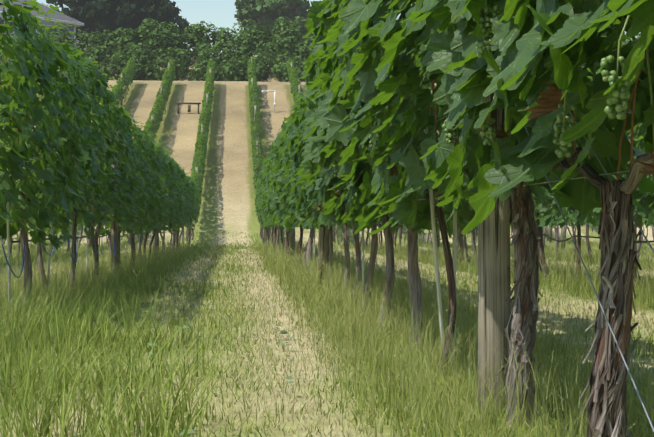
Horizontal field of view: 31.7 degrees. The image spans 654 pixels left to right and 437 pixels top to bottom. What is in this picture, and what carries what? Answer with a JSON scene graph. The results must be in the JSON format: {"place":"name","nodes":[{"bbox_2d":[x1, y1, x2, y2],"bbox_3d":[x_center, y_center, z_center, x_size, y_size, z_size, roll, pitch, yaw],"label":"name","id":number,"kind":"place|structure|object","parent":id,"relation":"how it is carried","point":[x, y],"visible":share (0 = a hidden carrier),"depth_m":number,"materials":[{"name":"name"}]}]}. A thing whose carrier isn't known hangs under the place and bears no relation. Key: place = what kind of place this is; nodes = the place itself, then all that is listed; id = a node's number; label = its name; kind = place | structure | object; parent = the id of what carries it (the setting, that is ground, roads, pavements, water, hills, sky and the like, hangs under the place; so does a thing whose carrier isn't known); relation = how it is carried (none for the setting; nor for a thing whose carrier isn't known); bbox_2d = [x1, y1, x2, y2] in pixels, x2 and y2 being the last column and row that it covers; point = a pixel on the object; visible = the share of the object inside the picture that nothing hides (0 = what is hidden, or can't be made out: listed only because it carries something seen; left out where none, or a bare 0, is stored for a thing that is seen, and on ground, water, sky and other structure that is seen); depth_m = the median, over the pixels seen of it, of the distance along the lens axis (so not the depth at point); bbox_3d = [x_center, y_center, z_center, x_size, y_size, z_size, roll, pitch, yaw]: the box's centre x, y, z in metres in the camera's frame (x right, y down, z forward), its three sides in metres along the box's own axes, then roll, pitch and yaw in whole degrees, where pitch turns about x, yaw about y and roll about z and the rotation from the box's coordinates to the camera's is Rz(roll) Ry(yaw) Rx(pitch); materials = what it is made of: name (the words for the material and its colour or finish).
{"place":"outdoors","nodes":[
{"label":"outdoors","id":0,"kind":"place"},
{"bbox_2d":[0,230,653,436],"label":"grass","id":1,"kind":"structure","parent":0,"point":[16,337],"depth_m":5.38,"materials":[{"name":"green plant"}]},
{"bbox_2d":[0,55,653,436],"bbox_3d":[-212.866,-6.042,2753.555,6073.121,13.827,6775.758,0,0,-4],"label":"ground","id":2,"kind":"structure","parent":0,"point":[228,196],"depth_m":12.35,"materials":[{"name":"beige soil"}]},
{"bbox_2d":[0,0,90,52],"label":"house","id":3,"kind":"structure","parent":2,"relation":"on","point":[63,19],"depth_m":98.05,"materials":[{"name":"grey"}]},
{"bbox_2d":[46,0,195,55],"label":"tree","id":4,"kind":"object","parent":2,"relation":"on","point":[94,15],"depth_m":106.23,"materials":[{"name":"green plant"}]},
{"bbox_2d":[176,102,200,113],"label":"wooden rail frame","id":5,"kind":"object","parent":2,"relation":"on","point":[189,107],"visible":0.83,"depth_m":62.98,"materials":[{"name":"brown wood"}]},
{"bbox_2d":[262,90,275,112],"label":"standpipe","id":6,"kind":"object","parent":2,"relation":"on","point":[274,98],"visible":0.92,"depth_m":63.90,"materials":[{"name":"white plastic"}]},
{"bbox_2d":[234,0,329,56],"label":"tree","id":7,"kind":"object","parent":2,"relation":"on","point":[265,10],"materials":[{"name":"green plant"}]},
{"bbox_2d":[0,17,640,81],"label":"hedge bank","id":8,"kind":"structure","parent":2,"relation":"on","point":[233,65],"depth_m":77.60,"materials":[{"name":"green plant"}]},
{"bbox_2d":[6,0,636,415],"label":"trellis posts","id":9,"kind":"object","parent":2,"relation":"on","point":[494,310],"visible":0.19,"depth_m":3.98,"materials":[{"name":"grey wood"}]},
{"bbox_2d":[0,1,653,431],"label":"trellis wires","id":10,"kind":"object","parent":9,"relation":"attached to","point":[576,247],"visible":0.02,"depth_m":2.77,"materials":[{"name":"grey metal"}]},
{"bbox_2d":[0,0,653,251],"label":"vine leaves","id":11,"kind":"object","parent":2,"relation":"on","point":[68,129],"visible":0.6,"depth_m":8.76,"materials":[{"name":"green plant"}]},
{"bbox_2d":[0,78,653,436],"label":"grapevine trunks","id":12,"kind":"object","parent":2,"relation":"on","point":[607,379],"visible":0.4,"depth_m":3.73,"materials":[{"name":"brown plant"}]},
{"bbox_2d":[1,7,653,208],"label":"vine shoots","id":13,"kind":"object","parent":12,"relation":"attached to","point":[633,112],"visible":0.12,"depth_m":2.94,"materials":[{"name":"green plant"}]},
{"bbox_2d":[336,0,629,168],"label":"grape stems","id":14,"kind":"object","parent":13,"relation":"attached to","point":[618,52],"visible":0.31,"depth_m":2.01,"materials":[{"name":"green plant"}]},
{"bbox_2d":[314,81,653,209],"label":"dead leaves","id":15,"kind":"object","parent":13,"relation":"attached to","point":[549,100],"visible":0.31,"depth_m":2.32,"materials":[{"name":"brown plant"}]},
{"bbox_2d":[0,56,653,234],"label":"vine leaves","id":16,"kind":"object","parent":2,"relation":"on","point":[157,110],"visible":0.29,"depth_m":55.82,"materials":[{"name":"green plant"}]},
{"bbox_2d":[2,230,653,277],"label":"drip irrigation hose","id":17,"kind":"object","parent":2,"relation":"on","point":[77,238],"visible":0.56,"depth_m":10.73,"materials":[{"name":"black"}]},
{"bbox_2d":[297,0,653,236],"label":"vine leaves","id":18,"kind":"object","parent":2,"relation":"on","point":[558,43],"visible":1,"depth_m":3.41,"materials":[{"name":"green plant"}]},
{"bbox_2d":[37,0,640,55],"label":"sky","id":19,"kind":"structure","parent":0,"point":[220,13],"materials":[{"name":"blue"}]},
{"bbox_2d":[332,5,630,176],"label":"grape clusters","id":20,"kind":"object","parent":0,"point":[620,98],"visible":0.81,"depth_m":2.23,"materials":[{"name":"green food"}]}
]}

